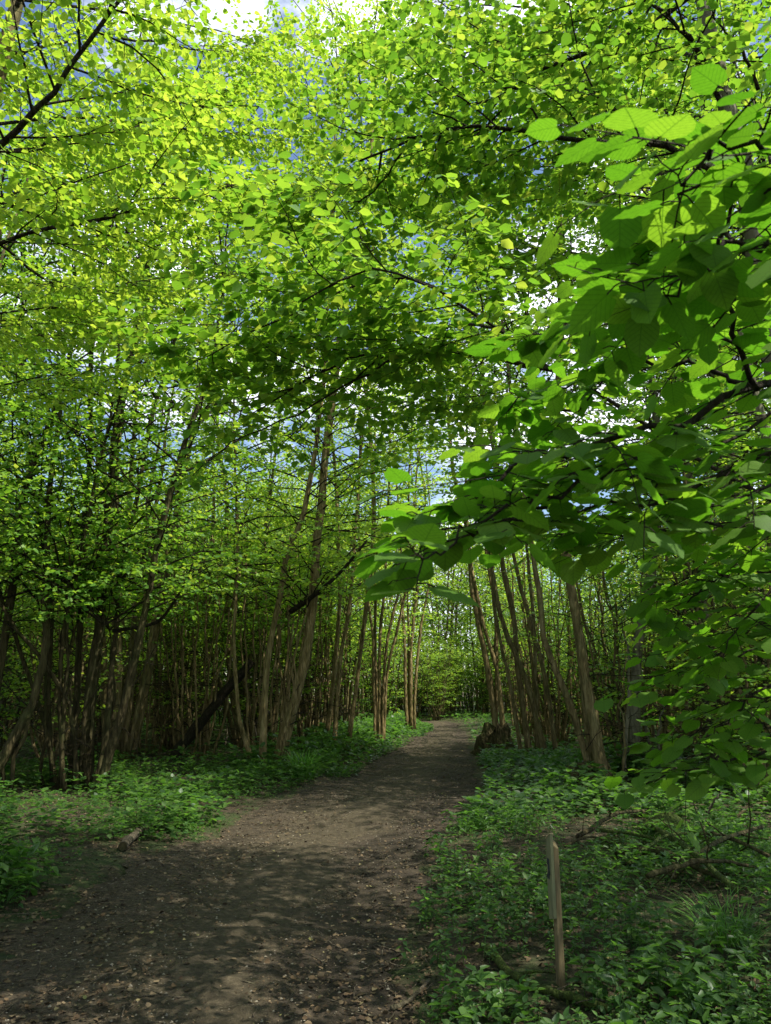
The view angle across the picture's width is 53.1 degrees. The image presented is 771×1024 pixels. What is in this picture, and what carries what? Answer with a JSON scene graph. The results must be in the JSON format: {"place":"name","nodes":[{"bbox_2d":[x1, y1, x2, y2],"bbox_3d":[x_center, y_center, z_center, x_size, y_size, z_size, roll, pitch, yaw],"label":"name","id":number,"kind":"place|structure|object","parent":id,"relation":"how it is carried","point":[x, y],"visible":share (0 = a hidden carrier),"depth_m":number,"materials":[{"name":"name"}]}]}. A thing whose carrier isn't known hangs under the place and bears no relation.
{"place":"outdoors","nodes":[
{"label":"outdoors","id":0,"kind":"place"},
{"bbox_2d":[0,716,480,1023],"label":"path","id":1,"kind":"structure","parent":0,"point":[306,882],"depth_m":5.66,"materials":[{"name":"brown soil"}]},
{"bbox_2d":[0,697,770,1023],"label":"ground","id":2,"kind":"structure","parent":0,"point":[90,863],"depth_m":6.38,"materials":[{"name":"green plant"}]},
{"bbox_2d":[0,566,56,743],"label":"coppice shoots","id":3,"kind":"object","parent":2,"relation":"on","point":[11,722],"visible":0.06,"depth_m":23.25,"materials":[{"name":"brown plant"}]},
{"bbox_2d":[0,831,61,907],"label":"leafy plant","id":4,"kind":"object","parent":2,"relation":"on","point":[24,874],"visible":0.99,"depth_m":6.00,"materials":[{"name":"green plant"}]},
{"bbox_2d":[0,578,91,753],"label":"hazel shrub","id":5,"kind":"object","parent":2,"relation":"on","point":[18,709],"visible":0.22,"depth_m":17.77,"materials":[{"name":"brown plant"}]},
{"bbox_2d":[0,525,91,738],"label":"hazel shrub","id":6,"kind":"object","parent":2,"relation":"on","point":[23,623],"visible":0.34,"depth_m":13.29,"materials":[{"name":"green plant"}]},
{"bbox_2d":[0,97,116,530],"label":"coppice tree","id":7,"kind":"object","parent":2,"relation":"on","point":[8,399],"visible":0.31,"depth_m":10.71,"materials":[{"name":"green plant"}]},
{"bbox_2d":[0,239,143,737],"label":"tree","id":8,"kind":"object","parent":2,"relation":"on","point":[7,659],"visible":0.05,"depth_m":20.05,"materials":[{"name":"green plant"}]},
{"bbox_2d":[3,504,154,755],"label":"coppice shoots","id":9,"kind":"object","parent":2,"relation":"on","point":[79,727],"visible":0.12,"depth_m":19.23,"materials":[{"name":"brown plant"}]},
{"bbox_2d":[0,497,164,765],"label":"hazel shrub","id":10,"kind":"object","parent":2,"relation":"on","point":[33,663],"visible":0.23,"depth_m":15.96,"materials":[{"name":"brown plant"}]},
{"bbox_2d":[35,592,158,750],"bbox_3d":[-7.955,4.366,21.785,4.164,4.761,3.638,-3,-13,11],"label":"hazel shrub","id":11,"kind":"object","parent":2,"relation":"on","point":[100,723],"visible":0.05,"depth_m":21.50,"materials":[{"name":"brown plant"}]},
{"bbox_2d":[0,37,242,793],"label":"coppice tree","id":12,"kind":"object","parent":2,"relation":"on","point":[21,728],"visible":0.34,"depth_m":12.65,"materials":[{"name":"green plant"}]},
{"bbox_2d":[118,821,152,850],"bbox_3d":[-2.701,3.482,8.334,0.153,0.138,1.585,2,-13,-7],"label":"log","id":13,"kind":"object","parent":2,"relation":"on","point":[128,840],"visible":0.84,"depth_m":7.95,"materials":[{"name":"brown wood"}]},
{"bbox_2d":[87,546,201,754],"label":"coppice shoots","id":14,"kind":"object","parent":2,"relation":"on","point":[154,736],"visible":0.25,"depth_m":19.85,"materials":[{"name":"brown plant"}]},
{"bbox_2d":[7,210,283,762],"bbox_3d":[-6.198,-1.231,18.999,7.044,14.389,7.115,-9,-16,34],"label":"coppice tree","id":15,"kind":"object","parent":2,"relation":"on","point":[126,743],"visible":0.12,"depth_m":18.27,"materials":[{"name":"green plant"}]},
{"bbox_2d":[0,748,334,870],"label":"herb layer","id":16,"kind":"object","parent":2,"relation":"on","point":[180,792],"visible":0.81,"depth_m":10.73,"materials":[{"name":"green plant"}]},
{"bbox_2d":[92,575,266,752],"bbox_3d":[-5.574,3.913,20.602,3.745,4.902,4.288,-8,-15,30],"label":"hazel shrub","id":17,"kind":"object","parent":2,"relation":"on","point":[165,741],"visible":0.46,"depth_m":20.31,"materials":[{"name":"brown plant"}]},
{"bbox_2d":[0,10,383,792],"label":"coppice tree","id":18,"kind":"object","parent":2,"relation":"on","point":[86,588],"visible":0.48,"depth_m":12.77,"materials":[{"name":"green plant"}]},
{"bbox_2d":[119,428,265,738],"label":"young tree","id":19,"kind":"object","parent":2,"relation":"on","point":[165,705],"visible":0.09,"depth_m":25.55,"materials":[{"name":"green plant"}]},
{"bbox_2d":[140,492,267,747],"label":"coppice shoots","id":20,"kind":"object","parent":2,"relation":"on","point":[190,668],"visible":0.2,"depth_m":21.77,"materials":[{"name":"brown plant"}]},
{"bbox_2d":[145,484,266,735],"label":"young tree","id":21,"kind":"object","parent":2,"relation":"on","point":[201,650],"visible":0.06,"depth_m":27.53,"materials":[{"name":"green plant"}]},
{"bbox_2d":[123,498,295,758],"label":"coppice shoots","id":22,"kind":"object","parent":2,"relation":"on","point":[207,733],"visible":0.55,"depth_m":18.76,"materials":[{"name":"brown plant"}]},
{"bbox_2d":[0,0,419,418],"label":"lime tree","id":23,"kind":"object","parent":2,"relation":"on","point":[168,111],"visible":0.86,"depth_m":5.93,"materials":[{"name":"green plant"}]},
{"bbox_2d":[169,658,254,759],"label":"dead tree","id":24,"kind":"object","parent":2,"relation":"on","point":[206,715],"visible":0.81,"depth_m":18.29,"materials":[{"name":"brown wood"}]},
{"bbox_2d":[102,283,372,749],"bbox_3d":[-4.016,-0.465,22.769,6.754,14.499,8.419,-11,-17,40],"label":"coppice tree","id":25,"kind":"object","parent":2,"relation":"on","point":[237,734],"visible":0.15,"depth_m":21.93,"materials":[{"name":"green plant"}]},
{"bbox_2d":[185,561,290,730],"bbox_3d":[-4.466,4.567,25.629,4.592,6.010,5.258,8,-15,-31],"label":"hazel shrub","id":26,"kind":"object","parent":2,"relation":"on","point":[239,659],"visible":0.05,"depth_m":25.04,"materials":[{"name":"green plant"}]},
{"bbox_2d":[164,407,350,728],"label":"young tree","id":27,"kind":"object","parent":2,"relation":"on","point":[268,490],"visible":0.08,"depth_m":25.30,"materials":[{"name":"green plant"}]},
{"bbox_2d":[184,550,332,745],"bbox_3d":[-3.537,3.957,22.291,4.430,5.797,5.071,10,-16,-36],"label":"hazel shrub","id":28,"kind":"object","parent":2,"relation":"on","point":[252,668],"visible":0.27,"depth_m":21.80,"materials":[{"name":"green plant"}]},
{"bbox_2d":[200,506,351,749],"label":"coppice shoots","id":29,"kind":"object","parent":2,"relation":"on","point":[278,695],"visible":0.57,"depth_m":18.88,"materials":[{"name":"brown plant"}]},
{"bbox_2d":[77,0,500,770],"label":"coppice tree","id":30,"kind":"object","parent":2,"relation":"on","point":[313,576],"visible":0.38,"depth_m":16.97,"materials":[{"name":"green plant"}]},
{"bbox_2d":[203,415,385,725],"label":"young tree","id":31,"kind":"object","parent":2,"relation":"on","point":[296,494],"visible":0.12,"depth_m":27.68,"materials":[{"name":"green plant"}]},
{"bbox_2d":[262,748,336,778],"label":"grass tuft","id":32,"kind":"object","parent":2,"relation":"on","point":[302,758],"visible":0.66,"depth_m":14.41,"materials":[{"name":"green plant"}]},
{"bbox_2d":[249,525,369,742],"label":"coppice shoots","id":33,"kind":"object","parent":2,"relation":"on","point":[308,720],"visible":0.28,"depth_m":23.40,"materials":[{"name":"brown plant"}]},
{"bbox_2d":[242,456,383,730],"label":"young tree","id":34,"kind":"object","parent":2,"relation":"on","point":[305,548],"visible":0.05,"depth_m":31.59,"materials":[{"name":"green plant"}]},
{"bbox_2d":[231,559,403,741],"bbox_3d":[-2.386,4.225,24.105,5.232,5.982,4.570,12,-17,-41],"label":"hazel shrub","id":35,"kind":"object","parent":2,"relation":"on","point":[330,665],"visible":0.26,"depth_m":23.80,"materials":[{"name":"green plant"}]},
{"bbox_2d":[223,710,433,776],"bbox_3d":[-0.266,7.550,26.935,3.382,0.959,24.537,-1,-13,6],"label":"herb layer","id":36,"kind":"object","parent":2,"relation":"on","point":[395,723],"visible":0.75,"depth_m":19.52,"materials":[{"name":"green plant"}]},
{"bbox_2d":[300,578,378,731],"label":"coppice shoots","id":37,"kind":"object","parent":2,"relation":"on","point":[339,651],"visible":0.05,"depth_m":28.81,"materials":[{"name":"brown plant"}]},
{"bbox_2d":[268,462,430,725],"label":"young tree","id":38,"kind":"object","parent":2,"relation":"on","point":[347,699],"visible":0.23,"depth_m":25.57,"materials":[{"name":"green plant"}]},
{"bbox_2d":[0,707,702,765],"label":"undergrowth","id":39,"kind":"object","parent":2,"relation":"on","point":[458,713],"visible":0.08,"depth_m":23.07,"materials":[{"name":"green plant"}]},
{"bbox_2d":[241,116,475,752],"bbox_3d":[-0.855,-3.115,22.772,7.257,19.690,7.948,7,-15,-29],"label":"coppice tree","id":40,"kind":"object","parent":2,"relation":"on","point":[336,666],"visible":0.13,"depth_m":21.57,"materials":[{"name":"green plant"}]},
{"bbox_2d":[298,466,423,724],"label":"young tree","id":41,"kind":"object","parent":2,"relation":"on","point":[341,692],"visible":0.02,"depth_m":33.51,"materials":[{"name":"green plant"}]},
{"bbox_2d":[343,633,403,720],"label":"hazel shrub","id":42,"kind":"object","parent":2,"relation":"on","point":[369,702],"visible":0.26,"depth_m":35.70,"materials":[{"name":"green plant"}]},
{"bbox_2d":[317,460,452,712],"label":"young tree","id":43,"kind":"object","parent":2,"relation":"on","point":[387,607],"visible":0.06,"depth_m":39.39,"materials":[{"name":"green plant"}]},
{"bbox_2d":[0,734,770,1023],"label":"leaf litter","id":44,"kind":"object","parent":2,"relation":"on","point":[148,1004],"visible":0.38,"depth_m":5.10,"materials":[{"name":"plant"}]},
{"bbox_2d":[303,319,468,745],"bbox_3d":[0.038,-0.075,25.166,6.558,14.897,5.699,0,-13,0],"label":"coppice tree","id":45,"kind":"object","parent":2,"relation":"on","point":[379,710],"visible":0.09,"depth_m":23.94,"materials":[{"name":"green plant"}]},
{"bbox_2d":[346,602,438,716],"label":"hazel shrub","id":46,"kind":"object","parent":2,"relation":"on","point":[391,676],"visible":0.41,"depth_m":31.86,"materials":[{"name":"green plant"}]},
{"bbox_2d":[35,514,758,708],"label":"distant wood","id":47,"kind":"object","parent":2,"relation":"on","point":[484,604],"visible":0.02,"depth_m":75.28,"materials":[{"name":"green plant"}]},
{"bbox_2d":[346,387,469,732],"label":"coppice tree","id":48,"kind":"object","parent":2,"relation":"on","point":[410,709],"visible":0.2,"depth_m":30.77,"materials":[{"name":"green plant"}]},
{"bbox_2d":[382,616,456,716],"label":"hazel shrub","id":49,"kind":"object","parent":2,"relation":"on","point":[417,695],"visible":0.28,"depth_m":47.40,"materials":[{"name":"green plant"}]},
{"bbox_2d":[365,485,481,711],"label":"young tree","id":50,"kind":"object","parent":2,"relation":"on","point":[399,700],"visible":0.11,"depth_m":51.69,"materials":[{"name":"green plant"}]},
{"bbox_2d":[85,0,770,501],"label":"lime tree","id":51,"kind":"object","parent":2,"relation":"on","point":[537,64],"visible":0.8,"depth_m":4.89,"materials":[{"name":"green plant"}]},
{"bbox_2d":[396,635,478,720],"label":"hazel shrub","id":52,"kind":"object","parent":2,"relation":"on","point":[442,687],"visible":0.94,"depth_m":44.21,"materials":[{"name":"green plant"}]},
{"bbox_2d":[412,639,478,717],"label":"hazel shrub","id":53,"kind":"object","parent":2,"relation":"on","point":[442,679],"visible":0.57,"depth_m":46.23,"materials":[{"name":"green plant"}]},
{"bbox_2d":[391,479,504,714],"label":"young tree","id":54,"kind":"object","parent":2,"relation":"on","point":[447,615],"visible":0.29,"depth_m":50.11,"materials":[{"name":"green plant"}]},
{"bbox_2d":[428,634,472,714],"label":"hazel shrub","id":55,"kind":"object","parent":2,"relation":"on","point":[455,701],"visible":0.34,"depth_m":49.60,"materials":[{"name":"green plant"}]},
{"bbox_2d":[404,497,506,713],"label":"young tree","id":56,"kind":"object","parent":2,"relation":"on","point":[451,611],"visible":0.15,"depth_m":55.02,"materials":[{"name":"green plant"}]},
{"bbox_2d":[397,282,524,755],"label":"coppice tree","id":57,"kind":"object","parent":2,"relation":"on","point":[495,732],"visible":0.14,"depth_m":21.14,"materials":[{"name":"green plant"}]},
{"bbox_2d":[455,656,489,714],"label":"hazel shrub","id":58,"kind":"object","parent":2,"relation":"on","point":[470,705],"visible":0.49,"depth_m":50.84,"materials":[{"name":"green plant"}]},
{"bbox_2d":[465,658,505,712],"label":"hazel shrub","id":59,"kind":"object","parent":2,"relation":"on","point":[485,696],"visible":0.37,"depth_m":47.45,"materials":[{"name":"green plant"}]},
{"bbox_2d":[400,266,576,758],"bbox_3d":[2.927,-0.646,20.347,5.899,13.804,5.611,4,-14,-17],"label":"coppice tree","id":60,"kind":"object","parent":2,"relation":"on","point":[540,741],"visible":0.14,"depth_m":19.04,"materials":[{"name":"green plant"}]},
{"bbox_2d":[430,964,547,1023],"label":"leafy plant","id":61,"kind":"object","parent":2,"relation":"on","point":[493,995],"visible":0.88,"depth_m":3.77,"materials":[{"name":"green plant"}]},
{"bbox_2d":[457,618,522,716],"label":"hazel shrub","id":62,"kind":"object","parent":2,"relation":"on","point":[490,666],"visible":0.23,"depth_m":46.78,"materials":[{"name":"green plant"}]},
{"bbox_2d":[463,621,518,715],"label":"hazel shrub","id":63,"kind":"object","parent":2,"relation":"on","point":[506,688],"visible":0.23,"depth_m":44.89,"materials":[{"name":"brown plant"}]},
{"bbox_2d":[432,519,553,714],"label":"young tree","id":64,"kind":"object","parent":2,"relation":"on","point":[471,623],"visible":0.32,"depth_m":49.65,"materials":[{"name":"green plant"}]},
{"bbox_2d":[440,467,565,713],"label":"young tree","id":65,"kind":"object","parent":2,"relation":"on","point":[483,552],"visible":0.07,"depth_m":50.83,"materials":[{"name":"green plant"}]},
{"bbox_2d":[470,585,547,731],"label":"coppice shoots","id":66,"kind":"object","parent":2,"relation":"on","point":[508,661],"visible":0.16,"depth_m":31.34,"materials":[{"name":"brown plant"}]},
{"bbox_2d":[354,12,696,779],"bbox_3d":[2.633,-2.978,15.396,7.182,15.910,7.301,0,-13,0],"label":"coppice tree","id":67,"kind":"object","parent":2,"relation":"on","point":[592,744],"visible":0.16,"depth_m":13.83,"materials":[{"name":"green plant"}]},
{"bbox_2d":[456,531,606,658],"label":"young tree","id":68,"kind":"object","parent":2,"relation":"on","point":[557,589],"visible":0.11,"depth_m":47.15,"materials":[{"name":"green plant"}]},
{"bbox_2d":[475,558,592,735],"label":"coppice shoots","id":69,"kind":"object","parent":2,"relation":"on","point":[519,715],"visible":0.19,"depth_m":27.71,"materials":[{"name":"brown plant"}]},
{"bbox_2d":[473,548,615,747],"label":"coppice shoots","id":70,"kind":"object","parent":2,"relation":"on","point":[546,727],"visible":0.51,"depth_m":21.66,"materials":[{"name":"brown plant"}]},
{"bbox_2d":[480,941,610,1013],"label":"fallen branch","id":71,"kind":"object","parent":2,"relation":"on","point":[502,965],"visible":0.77,"depth_m":4.04,"materials":[{"name":"brown wood"}]},
{"bbox_2d":[545,833,565,986],"bbox_3d":[0.936,2.270,4.222,0.064,0.974,0.060,3,-13,-14],"label":"wooden post","id":72,"kind":"object","parent":2,"relation":"on","point":[553,882],"visible":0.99,"depth_m":4.23,"materials":[{"name":"brown wood"}]},
{"bbox_2d":[481,562,630,743],"bbox_3d":[5.386,4.263,24.162,5.264,6.018,4.598,0,-13,-2],"label":"hazel shrub","id":73,"kind":"object","parent":2,"relation":"on","point":[550,682],"visible":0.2,"depth_m":24.03,"materials":[{"name":"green plant"}]},
{"bbox_2d":[350,19,770,852],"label":"lime tree","id":74,"kind":"object","parent":2,"relation":"on","point":[650,285],"visible":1,"depth_m":1.24,"materials":[{"name":"green plant"}]},
{"bbox_2d":[390,738,770,1023],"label":"herb layer","id":75,"kind":"object","parent":2,"relation":"on","point":[514,812],"visible":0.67,"depth_m":6.14,"materials":[{"name":"green plant"}]},
{"bbox_2d":[514,533,658,740],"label":"coppice shoots","id":76,"kind":"object","parent":2,"relation":"on","point":[604,732],"visible":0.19,"depth_m":22.46,"materials":[{"name":"brown plant"}]},
{"bbox_2d":[559,761,613,784],"bbox_3d":[3.442,4.422,13.098,1.114,0.387,0.958,0,-13,0],"label":"old stool","id":77,"kind":"object","parent":2,"relation":"on","point":[578,768],"visible":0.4,"depth_m":12.85,"materials":[{"name":"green plant"}]},
{"bbox_2d":[553,616,670,743],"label":"hazel shrub","id":78,"kind":"object","parent":2,"relation":"on","point":[607,691],"visible":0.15,"depth_m":20.39,"materials":[{"name":"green plant"}]},
{"bbox_2d":[575,807,649,838],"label":"dead branch","id":79,"kind":"object","parent":2,"relation":"on","point":[601,821],"visible":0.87,"depth_m":7.83,"materials":[{"name":"brown wood"}]},
{"bbox_2d":[460,0,770,582],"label":"tree","id":80,"kind":"object","parent":2,"relation":"on","point":[758,412],"visible":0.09,"depth_m":12.43,"materials":[{"name":"green plant"}]},
{"bbox_2d":[503,512,755,766],"bbox_3d":[4.862,2.434,15.399,4.960,5.670,4.332,-2,-13,7],"label":"hazel shrub","id":81,"kind":"object","parent":2,"relation":"on","point":[617,694],"visible":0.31,"depth_m":15.27,"materials":[{"name":"green plant"}]},
{"bbox_2d":[502,37,763,784],"bbox_3d":[5.263,-2.799,15.480,7.055,15.933,7.958,-6,-14,24],"label":"tree","id":82,"kind":"object","parent":2,"relation":"on","point":[634,713],"visible":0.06,"depth_m":14.11,"materials":[{"name":"brown plant"}]},
{"bbox_2d":[607,741,660,777],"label":"leafy plant","id":83,"kind":"object","parent":2,"relation":"on","point":[617,761],"visible":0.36,"depth_m":13.29,"materials":[{"name":"green plant"}]},
{"bbox_2d":[532,27,770,760],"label":"tree","id":84,"kind":"object","parent":2,"relation":"on","point":[691,477],"visible":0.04,"depth_m":15.04,"materials":[{"name":"green plant"}]},
{"bbox_2d":[535,57,770,728],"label":"tree","id":85,"kind":"object","parent":2,"relation":"on","point":[749,502],"depth_m":17.68,"materials":[{"name":"green plant"}]},
{"bbox_2d":[548,339,759,756],"bbox_3d":[7.766,-0.696,19.276,7.327,13.149,5.824,10,-16,-36],"label":"coppice tree","id":86,"kind":"object","parent":2,"relation":"on","point":[642,388],"visible":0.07,"depth_m":17.86,"materials":[{"name":"green plant"}]},
{"bbox_2d":[564,934,744,1023],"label":"leafy plant","id":87,"kind":"object","parent":2,"relation":"on","point":[620,971],"visible":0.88,"depth_m":3.89,"materials":[{"name":"green plant"}]},
{"bbox_2d":[596,555,715,737],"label":"coppice shoots","id":88,"kind":"object","parent":2,"relation":"on","point":[652,669],"visible":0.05,"depth_m":25.28,"materials":[{"name":"brown plant"}]},
{"bbox_2d":[627,802,686,867],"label":"dead branch","id":89,"kind":"object","parent":2,"relation":"on","point":[651,844],"visible":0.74,"depth_m":6.69,"materials":[{"name":"brown wood"}]},
{"bbox_2d":[639,811,693,839],"bbox_3d":[2.981,3.346,8.157,0.674,0.345,0.436,-8,-15,30],"label":"mossy stump","id":90,"kind":"object","parent":2,"relation":"on","point":[675,819],"visible":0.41,"depth_m":8.13,"materials":[{"name":"green plant"}]},
{"bbox_2d":[567,3,770,727],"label":"tree","id":91,"kind":"object","parent":2,"relation":"on","point":[757,163],"visible":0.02,"depth_m":16.23,"materials":[{"name":"green plant"}]},
{"bbox_2d":[586,419,770,782],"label":"hazel shrub","id":92,"kind":"object","parent":2,"relation":"on","point":[764,501],"visible":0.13,"depth_m":13.82,"materials":[{"name":"green plant"}]},
{"bbox_2d":[614,548,743,742],"bbox_3d":[9.145,3.807,22.744,5.406,6.180,4.722,0,-13,1],"label":"hazel shrub","id":93,"kind":"object","parent":2,"relation":"on","point":[691,704],"visible":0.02,"depth_m":22.76,"materials":[{"name":"green plant"}]},
{"bbox_2d":[604,504,770,796],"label":"hazel shrub","id":94,"kind":"object","parent":2,"relation":"on","point":[727,694],"visible":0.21,"depth_m":12.46,"materials":[{"name":"green plant"}]},
{"bbox_2d":[638,821,739,892],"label":"dead branch","id":95,"kind":"object","parent":2,"relation":"on","point":[713,870],"visible":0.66,"depth_m":6.24,"materials":[{"name":"brown wood"}]},
{"bbox_2d":[614,843,765,880],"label":"dead branch","id":96,"kind":"object","parent":2,"relation":"on","point":[656,850],"visible":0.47,"depth_m":6.43,"materials":[{"name":"brown wood"}]},
{"bbox_2d":[614,879,770,947],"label":"grass tuft","id":97,"kind":"object","parent":2,"relation":"on","point":[721,933],"visible":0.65,"depth_m":4.87,"materials":[{"name":"green plant"}]},
{"bbox_2d":[645,836,756,896],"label":"dead branch","id":98,"kind":"object","parent":2,"relation":"on","point":[661,871],"visible":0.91,"depth_m":5.83,"materials":[{"name":"brown wood"}]},
{"bbox_2d":[644,18,770,186],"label":"young tree","id":99,"kind":"object","parent":2,"relation":"on","point":[756,65],"visible":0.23,"depth_m":4.89,"materials":[{"name":"green plant"}]},
{"bbox_2d":[658,800,768,882],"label":"dead branch","id":100,"kind":"object","parent":2,"relation":"on","point":[720,840],"visible":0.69,"depth_m":6.85,"materials":[{"name":"brown wood"}]},
{"bbox_2d":[694,787,769,856],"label":"dead branch","id":101,"kind":"object","parent":2,"relation":"on","point":[738,841],"visible":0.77,"depth_m":6.77,"materials":[{"name":"brown wood"}]},
{"bbox_2d":[0,0,770,695],"label":"sky","id":102,"kind":"structure","parent":0,"point":[245,6],"materials":[{"name":"white"}]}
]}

